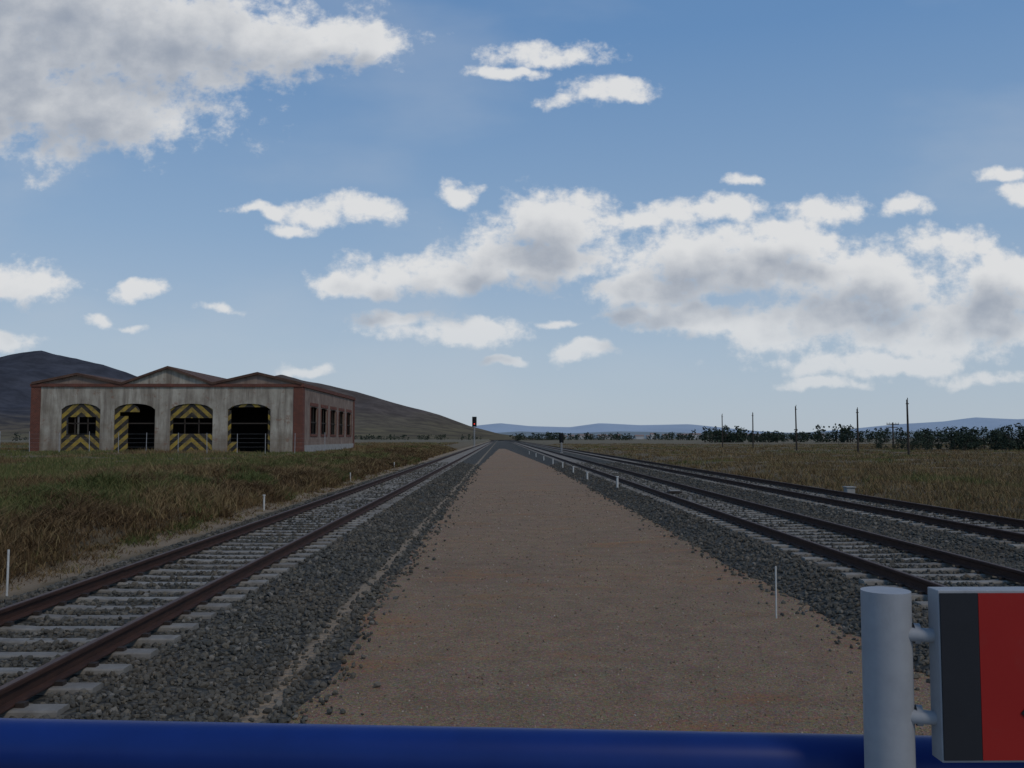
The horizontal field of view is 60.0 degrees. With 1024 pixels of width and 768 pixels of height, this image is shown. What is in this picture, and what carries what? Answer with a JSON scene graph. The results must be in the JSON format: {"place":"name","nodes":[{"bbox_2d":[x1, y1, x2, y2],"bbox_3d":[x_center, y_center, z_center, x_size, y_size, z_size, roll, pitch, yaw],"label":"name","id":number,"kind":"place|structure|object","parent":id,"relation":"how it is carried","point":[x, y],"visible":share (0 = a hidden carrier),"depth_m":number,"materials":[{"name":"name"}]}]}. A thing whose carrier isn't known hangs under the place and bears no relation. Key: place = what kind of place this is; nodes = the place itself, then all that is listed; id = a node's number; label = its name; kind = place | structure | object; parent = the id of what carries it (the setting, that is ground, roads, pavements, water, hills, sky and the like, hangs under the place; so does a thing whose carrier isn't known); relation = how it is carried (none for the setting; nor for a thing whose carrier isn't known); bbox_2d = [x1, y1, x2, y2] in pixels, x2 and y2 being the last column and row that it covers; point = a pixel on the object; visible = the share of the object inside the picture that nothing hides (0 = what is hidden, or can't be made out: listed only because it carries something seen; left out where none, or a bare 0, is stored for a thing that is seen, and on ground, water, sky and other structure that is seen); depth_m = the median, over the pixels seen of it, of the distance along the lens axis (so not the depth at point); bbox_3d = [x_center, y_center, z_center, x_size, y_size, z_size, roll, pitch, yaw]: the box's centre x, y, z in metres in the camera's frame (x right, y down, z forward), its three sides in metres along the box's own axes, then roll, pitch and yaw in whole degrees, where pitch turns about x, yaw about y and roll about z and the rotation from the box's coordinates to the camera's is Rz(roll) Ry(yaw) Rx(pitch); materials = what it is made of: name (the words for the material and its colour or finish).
{"place":"outdoors","nodes":[
{"label":"outdoors","id":0,"kind":"place"},
{"bbox_2d":[0,351,136,431],"bbox_3d":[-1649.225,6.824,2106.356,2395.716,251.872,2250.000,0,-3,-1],"label":"hill","id":1,"kind":"structure","parent":0,"point":[20,373],"depth_m":2254.01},
{"bbox_2d":[0,375,543,439],"bbox_3d":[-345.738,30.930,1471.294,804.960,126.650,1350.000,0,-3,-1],"label":"hill","id":2,"kind":"structure","parent":0,"point":[375,416],"depth_m":1423.13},
{"bbox_2d":[0,439,1023,599],"bbox_3d":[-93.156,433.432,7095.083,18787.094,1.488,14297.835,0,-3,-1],"label":"ground","id":3,"kind":"structure","parent":0,"point":[463,444],"depth_m":50.66,"materials":[{"name":"plant"}]},
{"bbox_2d":[6,550,9,595],"bbox_3d":[-7.479,2.935,13.146,0.035,0.950,0.031,0,-3,-1],"label":"white marker post","id":4,"kind":"object","parent":3,"relation":"on","point":[7,574],"visible":0.6,"depth_m":13.15,"materials":[{"name":"paint"}]},
{"bbox_2d":[0,431,324,453],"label":"wire fence","id":5,"kind":"object","parent":3,"relation":"on","point":[146,441],"visible":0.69,"depth_m":81.27,"materials":[{"name":"metal"}]},
{"bbox_2d":[30,366,355,452],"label":"abandoned engine shed","id":6,"kind":"structure","parent":3,"relation":"on","point":[163,407],"depth_m":89.65,"materials":[{"name":"paint"}]},
{"bbox_2d":[61,404,99,450],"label":"door leaf","id":7,"kind":"structure","parent":6,"relation":"in","point":[68,442],"depth_m":89.40,"materials":[{"name":"paint"}]},
{"bbox_2d":[114,404,139,450],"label":"door leaf","id":8,"kind":"structure","parent":6,"relation":"in","point":[121,422],"depth_m":89.51,"materials":[{"name":"paint"}]},
{"bbox_2d":[170,404,212,450],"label":"door leaf","id":9,"kind":"structure","parent":6,"relation":"in","point":[187,442],"depth_m":89.55,"materials":[{"name":"paint"}]},
{"bbox_2d":[227,404,270,452],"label":"door leaf","id":10,"kind":"structure","parent":6,"relation":"in","point":[231,445],"depth_m":89.66,"materials":[{"name":"paint"}]},
{"bbox_2d":[0,461,418,593],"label":"verge tufts","id":11,"kind":"object","parent":3,"relation":"on","point":[152,537],"visible":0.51,"depth_m":20.20,"materials":[{"name":"brown plant"}]},
{"bbox_2d":[0,447,433,586],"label":"dry scrub","id":12,"kind":"object","parent":3,"relation":"on","point":[258,479],"visible":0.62,"depth_m":23.36,"materials":[{"name":"brown plant"}]},
{"bbox_2d":[0,443,458,582],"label":"dry grass bank","id":13,"kind":"structure","parent":3,"relation":"on","point":[232,496],"depth_m":25.26,"materials":[{"name":"plant"}]},
{"bbox_2d":[0,441,458,496],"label":"field grass","id":14,"kind":"structure","parent":3,"relation":"on","point":[43,465],"depth_m":59.04,"materials":[{"name":"green plant"}]},
{"bbox_2d":[263,495,265,509],"bbox_3d":[-8.305,4.044,29.700,0.087,0.670,0.087,0,-3,-1],"label":"white marker post","id":15,"kind":"object","parent":3,"relation":"on","point":[264,502],"visible":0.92,"depth_m":29.68,"materials":[{"name":"paint"}]},
{"bbox_2d":[10,432,815,440],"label":"distant tree row","id":16,"kind":"object","parent":3,"relation":"on","point":[549,436],"visible":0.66,"depth_m":827.48,"materials":[{"name":"green plant"}]},
{"bbox_2d":[472,417,476,446],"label":"railway signal","id":17,"kind":"object","parent":3,"relation":"on","point":[474,422],"visible":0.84,"depth_m":214.63,"materials":[{"name":"metal"}]},
{"bbox_2d":[0,440,1023,723],"bbox_3d":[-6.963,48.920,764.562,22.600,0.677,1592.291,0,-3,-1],"label":"ballast bed","id":18,"kind":"object","parent":3,"relation":"on","point":[482,456],"visible":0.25,"depth_m":11.43,"materials":[{"name":"grey gravel"}]},
{"bbox_2d":[0,440,493,717],"bbox_3d":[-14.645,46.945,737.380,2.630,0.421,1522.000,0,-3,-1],"label":"railway track","id":19,"kind":"structure","parent":18,"relation":"on","point":[44,679],"depth_m":11.47,"materials":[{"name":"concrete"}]},
{"bbox_2d":[230,462,978,531],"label":"ballast stones","id":20,"kind":"object","parent":18,"relation":"on","point":[397,510],"visible":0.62,"depth_m":29.85,"materials":[{"name":"grey gravel"}]},
{"bbox_2d":[616,476,618,487],"bbox_3d":[4.442,4.219,37.376,0.130,0.670,0.130,0,-3,-1],"label":"white marker post","id":21,"kind":"object","parent":18,"relation":"on","point":[617,484],"visible":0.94,"depth_m":37.35,"materials":[{"name":"paint"}]},
{"bbox_2d":[507,440,1023,608],"bbox_3d":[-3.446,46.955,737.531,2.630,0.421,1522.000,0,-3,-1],"label":"railway track","id":22,"kind":"structure","parent":18,"relation":"on","point":[866,567],"depth_m":17.14,"materials":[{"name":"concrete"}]},
{"bbox_2d":[513,440,1023,548],"bbox_3d":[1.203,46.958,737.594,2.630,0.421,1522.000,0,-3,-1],"label":"railway track","id":23,"kind":"structure","parent":18,"relation":"on","point":[993,533],"depth_m":26.64,"materials":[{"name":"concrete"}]},
{"bbox_2d":[559,433,563,452],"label":"railway signal","id":24,"kind":"object","parent":3,"relation":"on","point":[561,438],"visible":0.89,"depth_m":127.91,"materials":[{"name":"metal"}]},
{"bbox_2d":[564,433,824,438],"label":"distant town","id":25,"kind":"object","parent":3,"relation":"on","point":[642,436],"visible":0.28,"depth_m":1597.08},
{"bbox_2d":[722,414,722,446],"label":"utility pole","id":26,"kind":"object","parent":3,"relation":"on","point":[722,431],"visible":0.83,"depth_m":201.27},
{"bbox_2d":[752,412,753,447],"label":"utility pole","id":27,"kind":"object","parent":3,"relation":"on","point":[752,432],"visible":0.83,"depth_m":175.32,"materials":[{"name":"grey wood"}]},
{"bbox_2d":[795,406,797,450],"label":"utility pole","id":28,"kind":"object","parent":3,"relation":"on","point":[796,429],"visible":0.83,"depth_m":148.44,"materials":[{"name":"grey wood"}]},
{"bbox_2d":[691,423,973,442],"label":"distant tree row","id":29,"kind":"object","parent":3,"relation":"on","point":[843,436],"visible":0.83,"depth_m":406.57,"materials":[{"name":"green plant"}]},
{"bbox_2d":[842,486,855,492],"bbox_3d":[14.411,4.663,37.885,0.430,0.570,0.480,0,-3,-1],"label":"trackside cabinet","id":30,"kind":"object","parent":3,"relation":"on","point":[850,489],"visible":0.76,"depth_m":37.70,"materials":[{"name":"metal"}]},
{"bbox_2d":[856,407,858,451],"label":"utility pole","id":31,"kind":"object","parent":3,"relation":"on","point":[857,412],"visible":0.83,"depth_m":122.38,"materials":[{"name":"grey wood"}]},
{"bbox_2d":[886,422,898,446],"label":"utility pole","id":32,"kind":"object","parent":3,"relation":"on","point":[892,427],"visible":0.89,"depth_m":200.84,"materials":[{"name":"grey metal"}]},
{"bbox_2d":[906,398,909,454],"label":"utility pole","id":33,"kind":"object","parent":3,"relation":"on","point":[908,444],"visible":0.83,"depth_m":106.42,"materials":[{"name":"grey wood"}]},
{"bbox_2d":[872,423,1023,450],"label":"distant tree row","id":34,"kind":"object","parent":3,"relation":"on","point":[999,438],"visible":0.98,"depth_m":152.11,"materials":[{"name":"green plant"}]},
{"bbox_2d":[0,0,1023,432],"label":"sky","id":35,"kind":"structure","parent":0,"point":[545,213],"materials":[{"name":"blue"}]},
{"bbox_2d":[286,449,931,735],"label":"gravel path","id":36,"kind":"structure","parent":0,"point":[502,471],"depth_m":10.32,"materials":[{"name":"brown gravel"}]},
{"bbox_2d":[775,566,776,617],"bbox_3d":[3.395,2.751,11.401,0.022,0.810,0.019,0,-3,-1],"label":"white marker post","id":37,"kind":"object","parent":36,"relation":"on","point":[776,590],"visible":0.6,"depth_m":11.40,"materials":[{"name":"paint"}]},
{"bbox_2d":[476,417,1023,433],"bbox_3d":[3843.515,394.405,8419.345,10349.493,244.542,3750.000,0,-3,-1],"label":"mountain range","id":38,"kind":"structure","parent":0,"point":[988,423],"depth_m":8644.35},
{"bbox_2d":[498,430,1021,438],"bbox_3d":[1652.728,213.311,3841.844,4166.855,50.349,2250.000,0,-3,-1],"label":"trees","id":39,"kind":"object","parent":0,"point":[527,434],"depth_m":3947.91,"materials":[{"name":"green plant"}]},
{"bbox_2d":[549,443,1023,519],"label":"dry grass field","id":40,"kind":"structure","parent":0,"point":[981,488],"depth_m":61.55,"materials":[{"name":"brown plant"}]},
{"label":"station platform","id":41,"kind":"structure","parent":0,"visible":0},
{"bbox_2d":[0,718,1023,767],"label":"blue railing","id":42,"kind":"object","parent":41,"relation":"on","point":[51,743],"depth_m":1.44,"materials":[{"name":"metal"}]},
{"bbox_2d":[860,586,1023,767],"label":"station sign","id":43,"kind":"object","parent":41,"relation":"on","point":[973,637],"visible":1,"depth_m":1.28,"materials":[{"name":"metal"}]}
]}

